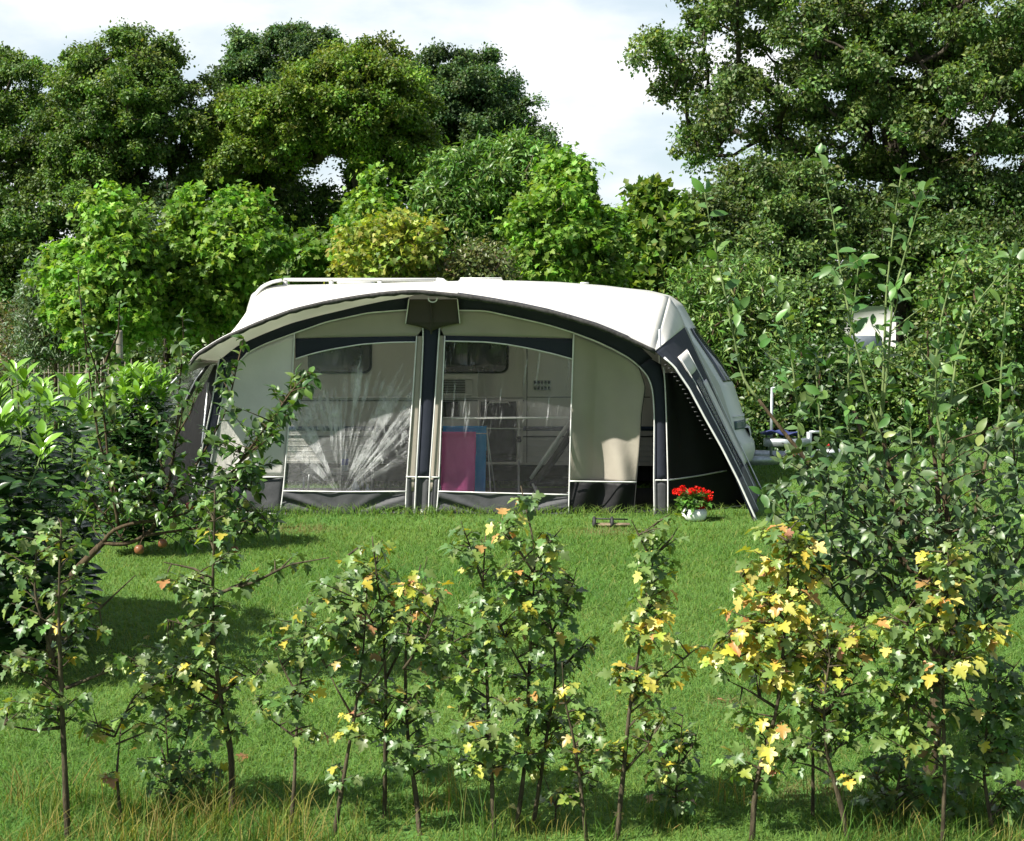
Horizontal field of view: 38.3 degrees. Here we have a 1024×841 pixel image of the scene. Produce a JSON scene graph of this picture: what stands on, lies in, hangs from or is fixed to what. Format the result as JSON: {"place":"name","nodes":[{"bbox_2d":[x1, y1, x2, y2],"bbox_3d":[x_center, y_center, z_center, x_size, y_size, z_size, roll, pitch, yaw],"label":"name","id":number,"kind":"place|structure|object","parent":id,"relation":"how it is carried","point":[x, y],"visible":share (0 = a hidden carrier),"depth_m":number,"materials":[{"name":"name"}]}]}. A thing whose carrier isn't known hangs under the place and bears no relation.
{"place":"outdoors","nodes":[
{"label":"outdoors","id":0,"kind":"place"},
{"bbox_2d":[128,180,190,417],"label":"tree","id":1,"kind":"object","parent":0,"point":[166,356],"visible":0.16,"depth_m":26.75,"materials":[{"name":"green plant"}]},
{"bbox_2d":[0,345,1023,840],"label":"lawn","id":2,"kind":"structure","parent":0,"point":[408,831],"depth_m":8.09,"materials":[{"name":"plant"}]},
{"bbox_2d":[0,40,58,370],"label":"oak tree","id":3,"kind":"object","parent":2,"relation":"on","point":[15,68],"visible":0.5,"depth_m":48.11,"materials":[{"name":"green plant"}]},
{"bbox_2d":[0,184,72,374],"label":"dark bush","id":4,"kind":"object","parent":2,"relation":"on","point":[21,229],"visible":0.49,"depth_m":42.40,"materials":[{"name":"green plant"}]},
{"bbox_2d":[0,236,104,428],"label":"willow bush","id":5,"kind":"object","parent":2,"relation":"on","point":[42,353],"visible":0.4,"depth_m":23.62,"materials":[{"name":"green plant"}]},
{"bbox_2d":[0,299,106,414],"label":"brown bush","id":6,"kind":"object","parent":2,"relation":"on","point":[4,353],"visible":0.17,"depth_m":27.74,"materials":[{"name":"green plant"}]},
{"bbox_2d":[0,356,108,669],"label":"laurel bush","id":7,"kind":"object","parent":2,"relation":"on","point":[38,446],"visible":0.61,"depth_m":8.57,"materials":[{"name":"green plant"}]},
{"bbox_2d":[0,517,149,840],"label":"maple sapling","id":8,"kind":"object","parent":2,"relation":"on","point":[82,617],"visible":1,"depth_m":5.77,"materials":[{"name":"green plant"}]},
{"bbox_2d":[30,177,165,355],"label":"dark bush","id":9,"kind":"object","parent":2,"relation":"on","point":[57,212],"visible":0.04,"depth_m":43.74,"materials":[{"name":"green plant"}]},
{"bbox_2d":[20,173,178,444],"bbox_3d":[-6.014,-1.615,21.985,3.010,4.095,2.154,4,6,41],"label":"young plane tree","id":10,"kind":"object","parent":2,"relation":"on","point":[119,250],"visible":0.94,"depth_m":21.34,"materials":[{"name":"green plant"}]},
{"bbox_2d":[11,358,199,424],"bbox_3d":[-6.669,-0.532,26.529,4.710,1.243,0.053,0,4,0],"label":"paling fence","id":11,"kind":"object","parent":2,"relation":"on","point":[86,381],"visible":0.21,"depth_m":26.51,"materials":[{"name":"wood"}]},
{"bbox_2d":[115,330,126,538],"bbox_3d":[-3.510,0.144,13.249,0.084,1.906,0.084,0,4,0],"label":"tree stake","id":12,"kind":"object","parent":2,"relation":"on","point":[119,348],"visible":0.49,"depth_m":13.17,"materials":[{"name":"brown wood"}]},
{"bbox_2d":[88,360,175,554],"bbox_3d":[-3.223,0.320,12.543,0.813,1.665,0.869,0,4,0],"label":"laurel bush","id":13,"kind":"object","parent":2,"relation":"on","point":[139,383],"visible":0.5,"depth_m":12.37,"materials":[{"name":"green plant"}]},
{"bbox_2d":[59,326,205,395],"bbox_3d":[-7.003,-1.175,28.426,3.848,2.238,2.673,0,4,0],"label":"dark bush","id":14,"kind":"object","parent":2,"relation":"on","point":[135,358],"visible":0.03,"depth_m":27.93,"materials":[{"name":"green plant"}]},
{"bbox_2d":[19,17,248,360],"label":"oak tree","id":15,"kind":"object","parent":2,"relation":"on","point":[99,134],"visible":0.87,"depth_m":44.95,"materials":[{"name":"green plant"}]},
{"bbox_2d":[93,390,183,451],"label":"bush","id":16,"kind":"object","parent":2,"relation":"on","point":[173,420],"visible":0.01,"depth_m":14.05,"materials":[{"name":"green plant"}]},
{"bbox_2d":[77,663,206,825],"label":"maple sapling","id":17,"kind":"object","parent":2,"relation":"on","point":[184,671],"visible":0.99,"depth_m":5.93,"materials":[{"name":"green plant"}]},
{"bbox_2d":[41,261,321,690],"bbox_3d":[-1.830,0.326,7.994,1.554,2.354,1.108,0,4,0],"label":"apple tree","id":18,"kind":"object","parent":2,"relation":"on","point":[246,472],"visible":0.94,"depth_m":8.00,"materials":[{"name":"green plant"}]},
{"bbox_2d":[136,658,228,801],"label":"maple sapling","id":19,"kind":"object","parent":2,"relation":"on","point":[175,726],"visible":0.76,"depth_m":6.22,"materials":[{"name":"green plant"}]},
{"bbox_2d":[167,280,270,392],"bbox_3d":[-5.031,-1.349,26.041,2.405,2.955,2.311,0,4,0],"label":"dark bush","id":20,"kind":"object","parent":2,"relation":"on","point":[195,349],"visible":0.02,"depth_m":25.55,"materials":[{"name":"green plant"}]},
{"bbox_2d":[148,176,296,375],"bbox_3d":[-4.756,-1.709,22.849,2.940,4.156,2.759,0,4,0],"label":"young plane tree","id":21,"kind":"object","parent":2,"relation":"on","point":[224,246],"visible":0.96,"depth_m":22.22,"materials":[{"name":"green plant"}]},
{"bbox_2d":[126,487,328,818],"bbox_3d":[-1.169,0.960,5.993,0.874,1.385,0.419,0,4,0],"label":"maple sapling","id":22,"kind":"object","parent":2,"relation":"on","point":[206,596],"visible":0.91,"depth_m":6.00,"materials":[{"name":"green plant"}]},
{"bbox_2d":[236,752,248,761],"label":"fallen leaf","id":23,"kind":"object","parent":2,"relation":"on","point":[241,754],"visible":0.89,"depth_m":6.87,"materials":[{"name":"brown plant"}]},
{"bbox_2d":[152,169,336,285],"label":"dark bush","id":24,"kind":"object","parent":2,"relation":"on","point":[301,205],"visible":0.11,"depth_m":46.82,"materials":[{"name":"green plant"}]},
{"bbox_2d":[203,157,318,209],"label":"oak tree","id":25,"kind":"object","parent":2,"relation":"on","point":[264,179],"visible":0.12,"depth_m":48.46,"materials":[{"name":"green plant"}]},
{"bbox_2d":[198,17,349,127],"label":"oak tree","id":26,"kind":"object","parent":2,"relation":"on","point":[250,56],"visible":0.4,"depth_m":57.78,"materials":[{"name":"green plant"}]},
{"bbox_2d":[247,595,328,831],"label":"maple sapling","id":27,"kind":"object","parent":2,"relation":"on","point":[310,733],"visible":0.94,"depth_m":5.88,"materials":[{"name":"green plant"}]},
{"bbox_2d":[267,225,337,284],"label":"young plane tree","id":28,"kind":"object","parent":2,"relation":"on","point":[311,260],"visible":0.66,"depth_m":24.36,"materials":[{"name":"green plant"}]},
{"bbox_2d":[193,29,455,191],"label":"oak tree","id":29,"kind":"object","parent":2,"relation":"on","point":[356,103],"visible":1,"depth_m":43.95,"materials":[{"name":"green plant"}]},
{"bbox_2d":[294,572,392,838],"bbox_3d":[-0.673,1.133,5.784,0.345,1.091,0.304,3,5,32],"label":"maple sapling","id":30,"kind":"object","parent":2,"relation":"on","point":[346,629],"visible":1,"depth_m":5.77,"materials":[{"name":"green plant"}]},
{"bbox_2d":[313,161,410,271],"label":"young plane tree","id":31,"kind":"object","parent":2,"relation":"on","point":[372,187],"visible":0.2,"depth_m":23.59,"materials":[{"name":"green plant"}]},
{"bbox_2d":[307,159,420,232],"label":"dark bush","id":32,"kind":"object","parent":2,"relation":"on","point":[324,221],"visible":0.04,"depth_m":46.87,"materials":[{"name":"green plant"}]},
{"bbox_2d":[335,536,426,818],"bbox_3d":[-0.538,1.101,6.057,0.386,1.271,0.345,0,4,0],"label":"maple sapling","id":33,"kind":"object","parent":2,"relation":"on","point":[358,570],"visible":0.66,"depth_m":6.01,"materials":[{"name":"green plant"}]},
{"bbox_2d":[318,199,456,283],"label":"young maple","id":34,"kind":"object","parent":2,"relation":"on","point":[392,244],"visible":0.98,"depth_m":20.86,"materials":[{"name":"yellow plant"}]},
{"bbox_2d":[379,564,461,835],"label":"maple sapling","id":35,"kind":"object","parent":2,"relation":"on","point":[411,759],"visible":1,"depth_m":5.83,"materials":[{"name":"green plant"}]},
{"bbox_2d":[423,227,529,280],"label":"olive shrub","id":36,"kind":"object","parent":2,"relation":"on","point":[478,260],"visible":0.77,"depth_m":21.07,"materials":[{"name":"green plant"}]},
{"bbox_2d":[401,115,556,275],"bbox_3d":[-0.411,-2.474,24.865,3.341,5.369,2.970,0,4,0],"label":"walnut tree","id":37,"kind":"object","parent":2,"relation":"on","point":[467,187],"visible":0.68,"depth_m":24.14,"materials":[{"name":"green plant"}]},
{"bbox_2d":[281,488,679,512],"bbox_3d":[-0.550,0.868,16.212,5.100,0.006,2.050,0,4,0],"label":"groundsheet","id":38,"kind":"object","parent":2,"relation":"on","point":[644,498],"visible":0.07,"depth_m":16.99,"materials":[{"name":"grey fabric"}]},
{"bbox_2d":[301,468,368,490],"bbox_3d":[-1.964,0.700,16.400,0.704,0.298,0.500,0,4,0],"label":"camping table","id":39,"kind":"object","parent":38,"relation":"on","point":[330,471],"visible":0.73,"depth_m":16.25,"materials":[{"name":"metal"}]},
{"bbox_2d":[342,448,348,470],"bbox_3d":[-1.843,0.432,16.279,0.079,0.252,0.079,0,4,0],"label":"water bottle","id":40,"kind":"object","parent":39,"relation":"on","point":[345,462],"visible":1,"depth_m":16.25,"materials":[{"name":"clear plastic"}]},
{"bbox_2d":[351,477,359,490],"bbox_3d":[-1.661,0.755,15.652,0.095,0.302,0.095,0,4,0],"label":"water bottle","id":41,"kind":"object","parent":38,"relation":"on","point":[355,486],"visible":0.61,"depth_m":15.62,"materials":[{"name":"clear plastic"}]},
{"bbox_2d":[368,424,409,490],"bbox_3d":[-1.353,0.453,16.538,0.469,0.784,0.768,0,4,0],"label":"folding chair","id":42,"kind":"object","parent":38,"relation":"on","point":[395,451],"visible":0.69,"depth_m":16.66,"materials":[{"name":"fabric"}]},
{"bbox_2d":[440,427,522,491],"bbox_3d":[-0.338,0.495,15.582,0.907,0.836,0.413,0,4,0],"label":"drying rack","id":43,"kind":"object","parent":38,"relation":"on","point":[488,446],"visible":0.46,"depth_m":15.55,"materials":[{"name":"white metal"}]},
{"bbox_2d":[441,432,475,491],"bbox_3d":[-0.565,0.457,15.467,0.374,0.677,0.080,0,4,0],"label":"towel","id":44,"kind":"object","parent":43,"relation":"hanging from","point":[458,451],"visible":0.92,"depth_m":15.45,"materials":[{"name":"pink fabric"}]},
{"bbox_2d":[443,426,486,491],"bbox_3d":[-0.510,0.436,15.646,0.481,0.757,0.080,0,4,0],"label":"towel","id":45,"kind":"object","parent":43,"relation":"hanging from","point":[480,460],"visible":0.3,"depth_m":15.63,"materials":[{"name":"blue fabric"}]},
{"bbox_2d":[477,401,521,492],"bbox_3d":[-0.153,0.315,16.769,0.518,1.023,0.849,0,4,0],"label":"folding chair","id":46,"kind":"object","parent":38,"relation":"on","point":[503,444],"visible":0.66,"depth_m":16.93,"materials":[{"name":"fabric"}]},
{"bbox_2d":[529,421,569,492],"bbox_3d":[0.495,0.441,15.833,0.624,0.907,0.556,0,4,0],"label":"reclining chair","id":47,"kind":"object","parent":38,"relation":"on","point":[539,479],"visible":0.75,"depth_m":15.62,"materials":[{"name":"fabric"}]},
{"bbox_2d":[437,521,526,839],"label":"maple sapling","id":48,"kind":"object","parent":2,"relation":"on","point":[481,648],"visible":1,"depth_m":5.76,"materials":[{"name":"green plant"}]},
{"bbox_2d":[411,36,568,158],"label":"oak tree","id":49,"kind":"object","parent":2,"relation":"on","point":[480,93],"visible":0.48,"depth_m":49.85,"materials":[{"name":"green plant"}]},
{"bbox_2d":[0,725,1023,840],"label":"tall grass","id":50,"kind":"structure","parent":2,"relation":"on","point":[295,836],"depth_m":5.90,"materials":[{"name":"green plant"}]},
{"bbox_2d":[508,803,516,808],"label":"fallen leaf","id":51,"kind":"object","parent":2,"relation":"on","point":[512,806],"visible":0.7,"depth_m":6.18,"materials":[{"name":"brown plant"}]},
{"bbox_2d":[485,486,569,835],"bbox_3d":[0.058,0.967,5.864,0.336,1.404,0.347,0,4,0],"label":"maple sapling","id":52,"kind":"object","parent":2,"relation":"on","point":[531,607],"visible":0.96,"depth_m":5.79,"materials":[{"name":"green plant"}]},
{"bbox_2d":[246,278,840,480],"bbox_3d":[0.360,-0.534,18.375,7.586,2.491,2.215,0,4,0],"label":"touring caravan","id":53,"kind":"object","parent":2,"relation":"on","point":[475,373],"visible":0.42,"depth_m":17.34,"materials":[{"name":"plastic"}]},
{"bbox_2d":[308,337,371,372],"bbox_3d":[-2.016,-0.792,17.273,0.753,0.483,0.030,0,4,0],"label":"side window","id":54,"kind":"structure","parent":53,"relation":"in","point":[348,359],"depth_m":17.26,"materials":[{"name":"plastic"}]},
{"bbox_2d":[149,282,761,521],"bbox_3d":[-0.604,-0.273,15.873,7.041,2.487,2.865,0,4,0],"label":"caravan awning","id":55,"kind":"object","parent":53,"relation":"attached to","point":[695,443],"visible":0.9,"depth_m":15.08,"materials":[{"name":"fabric"}]},
{"bbox_2d":[279,333,416,513],"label":"window","id":56,"kind":"structure","parent":55,"relation":"in","point":[357,382],"depth_m":15.05,"materials":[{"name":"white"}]},
{"bbox_2d":[436,336,573,513],"bbox_3d":[-0.077,0.061,15.045,1.413,1.852,0.034,0,4,0],"label":"window","id":57,"kind":"structure","parent":55,"relation":"in","point":[444,336],"depth_m":15.04,"materials":[{"name":"white plastic"}]},
{"bbox_2d":[444,342,508,372],"bbox_3d":[-0.532,-0.792,17.273,0.990,0.483,0.030,0,4,0],"label":"side window","id":58,"kind":"structure","parent":53,"relation":"in","point":[460,357],"depth_m":17.26,"materials":[{"name":"plastic"}]},
{"bbox_2d":[478,345,522,463],"bbox_3d":[-0.137,-0.207,17.311,0.532,1.440,0.043,0,4,0],"label":"door","id":59,"kind":"structure","parent":53,"relation":"in","point":[508,383],"depth_m":17.31,"materials":[{"name":"plastic"}]},
{"bbox_2d":[690,328,731,381],"bbox_3d":[2.385,-0.841,18.302,0.572,0.634,1.872,0,4,0],"label":"front window","id":60,"kind":"structure","parent":53,"relation":"in","point":[719,366],"depth_m":17.48,"materials":[{"name":"plastic"}]},
{"bbox_2d":[508,567,599,823],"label":"maple sapling","id":61,"kind":"object","parent":2,"relation":"on","point":[567,589],"visible":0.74,"depth_m":5.98,"materials":[{"name":"green plant"}]},
{"bbox_2d":[489,141,644,287],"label":"young plane tree","id":62,"kind":"object","parent":2,"relation":"on","point":[561,224],"visible":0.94,"depth_m":22.18,"materials":[{"name":"green plant"}]},
{"bbox_2d":[533,775,605,826],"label":"maple sapling","id":63,"kind":"object","parent":2,"relation":"on","point":[588,787],"visible":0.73,"depth_m":5.95,"materials":[{"name":"green plant"}]},
{"bbox_2d":[542,662,613,840],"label":"maple sapling","id":64,"kind":"object","parent":2,"relation":"on","point":[579,718],"visible":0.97,"depth_m":5.79,"materials":[{"name":"green plant"}]},
{"bbox_2d":[592,516,629,526],"bbox_3d":[0.957,0.971,14.224,0.362,0.091,0.152,0,4,0],"label":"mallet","id":65,"kind":"object","parent":2,"relation":"on","point":[611,519],"visible":1,"depth_m":14.18,"materials":[{"name":"brown wood"}]},
{"bbox_2d":[595,513,707,840],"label":"maple sapling","id":66,"kind":"object","parent":2,"relation":"on","point":[648,538],"visible":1,"depth_m":5.76,"materials":[{"name":"green plant"}]},
{"bbox_2d":[618,172,723,316],"bbox_3d":[2.918,-2.354,27.884,2.338,4.681,2.830,0,4,0],"label":"chestnut shrub","id":67,"kind":"object","parent":2,"relation":"on","point":[671,220],"visible":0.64,"depth_m":27.09,"materials":[{"name":"green plant"}]},
{"bbox_2d":[643,707,707,817],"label":"maple sapling","id":68,"kind":"object","parent":2,"relation":"on","point":[674,746],"visible":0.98,"depth_m":6.09,"materials":[{"name":"green plant"}]},
{"bbox_2d":[672,485,712,521],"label":"potted geranium","id":69,"kind":"object","parent":2,"relation":"on","point":[693,511],"visible":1,"depth_m":14.57,"materials":[{"name":"red plant"}]},
{"bbox_2d":[653,241,808,441],"bbox_3d":[3.434,-1.126,22.480,2.798,3.248,2.614,0,4,0],"label":"elder bush","id":70,"kind":"object","parent":2,"relation":"on","point":[702,306],"visible":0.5,"depth_m":21.98,"materials":[{"name":"green plant"}]},
{"bbox_2d":[697,518,830,840],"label":"maple sapling","id":71,"kind":"object","parent":2,"relation":"on","point":[742,631],"visible":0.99,"depth_m":5.75,"materials":[{"name":"yellow plant"}]},
{"bbox_2d":[680,137,880,343],"bbox_3d":[5.353,-3.048,30.948,5.001,5.595,4.975,0,4,0],"label":"oak scrub","id":72,"kind":"object","parent":2,"relation":"on","point":[762,202],"visible":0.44,"depth_m":29.95,"materials":[{"name":"green plant"}]},
{"bbox_2d":[739,332,877,459],"bbox_3d":[4.043,-0.321,20.472,2.118,1.858,2.140,0,4,0],"label":"hazel bush","id":73,"kind":"object","parent":2,"relation":"on","point":[760,418],"visible":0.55,"depth_m":20.11,"materials":[{"name":"green plant"}]},
{"bbox_2d":[783,576,838,816],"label":"maple sapling","id":74,"kind":"object","parent":2,"relation":"on","point":[815,619],"visible":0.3,"depth_m":6.03,"materials":[{"name":"green plant"}]},
{"bbox_2d":[774,262,861,355],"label":"hazel bush","id":75,"kind":"object","parent":2,"relation":"on","point":[819,299],"visible":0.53,"depth_m":25.41,"materials":[{"name":"green plant"}]},
{"bbox_2d":[617,0,1023,391],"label":"oak tree","id":76,"kind":"object","parent":2,"relation":"on","point":[899,112],"visible":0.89,"depth_m":32.06,"materials":[{"name":"green plant"}]},
{"bbox_2d":[764,306,895,370],"bbox_3d":[6.210,-1.197,29.282,1.876,2.140,3.622,0,4,0],"label":"parked caravan","id":77,"kind":"object","parent":2,"relation":"on","point":[866,333],"visible":0.04,"depth_m":27.44,"materials":[{"name":"white plastic"}]},
{"bbox_2d":[846,336,880,350],"bbox_3d":[6.210,-1.380,27.462,1.313,0.400,0.020,0,4,0],"label":"rear window","id":78,"kind":"structure","parent":77,"relation":"in","point":[867,339],"depth_m":27.45,"materials":[{"name":"grey glass"}]},
{"bbox_2d":[774,611,889,840],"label":"maple sapling","id":79,"kind":"object","parent":2,"relation":"on","point":[835,671],"visible":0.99,"depth_m":5.73,"materials":[{"name":"green plant"}]},
{"bbox_2d":[691,143,1023,776],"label":"goat willow","id":80,"kind":"object","parent":2,"relation":"on","point":[909,524],"visible":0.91,"depth_m":6.50,"materials":[{"name":"green plant"}]},
{"bbox_2d":[843,336,937,446],"bbox_3d":[5.805,-0.456,23.031,2.045,1.739,2.151,0,4,0],"label":"hazel bush","id":81,"kind":"object","parent":2,"relation":"on","point":[895,402],"visible":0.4,"depth_m":22.50,"materials":[{"name":"green plant"}]},
{"bbox_2d":[833,248,948,352],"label":"hazel bush","id":82,"kind":"object","parent":2,"relation":"on","point":[875,299],"visible":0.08,"depth_m":41.61,"materials":[{"name":"green plant"}]},
{"bbox_2d":[848,709,971,823],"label":"maple sapling","id":83,"kind":"object","parent":2,"relation":"on","point":[894,765],"visible":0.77,"depth_m":6.00,"materials":[{"name":"green plant"}]},
{"bbox_2d":[844,159,1023,398],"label":"oak scrub","id":84,"kind":"object","parent":2,"relation":"on","point":[967,214],"visible":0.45,"depth_m":30.97,"materials":[{"name":"green plant"}]},
{"bbox_2d":[856,540,1022,840],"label":"maple sapling","id":85,"kind":"object","parent":2,"relation":"on","point":[914,677],"visible":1,"depth_m":5.65,"materials":[{"name":"green plant"}]},
{"bbox_2d":[895,228,1023,446],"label":"hazel bush","id":86,"kind":"object","parent":2,"relation":"on","point":[985,354],"visible":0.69,"depth_m":21.50,"materials":[{"name":"green plant"}]},
{"bbox_2d":[935,654,1023,834],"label":"maple sapling","id":87,"kind":"object","parent":2,"relation":"on","point":[972,718],"visible":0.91,"depth_m":5.82,"materials":[{"name":"green plant"}]},
{"bbox_2d":[0,0,1023,303],"label":"sky","id":88,"kind":"structure","parent":0,"point":[569,51],"materials":[{"name":"white"}]}
]}

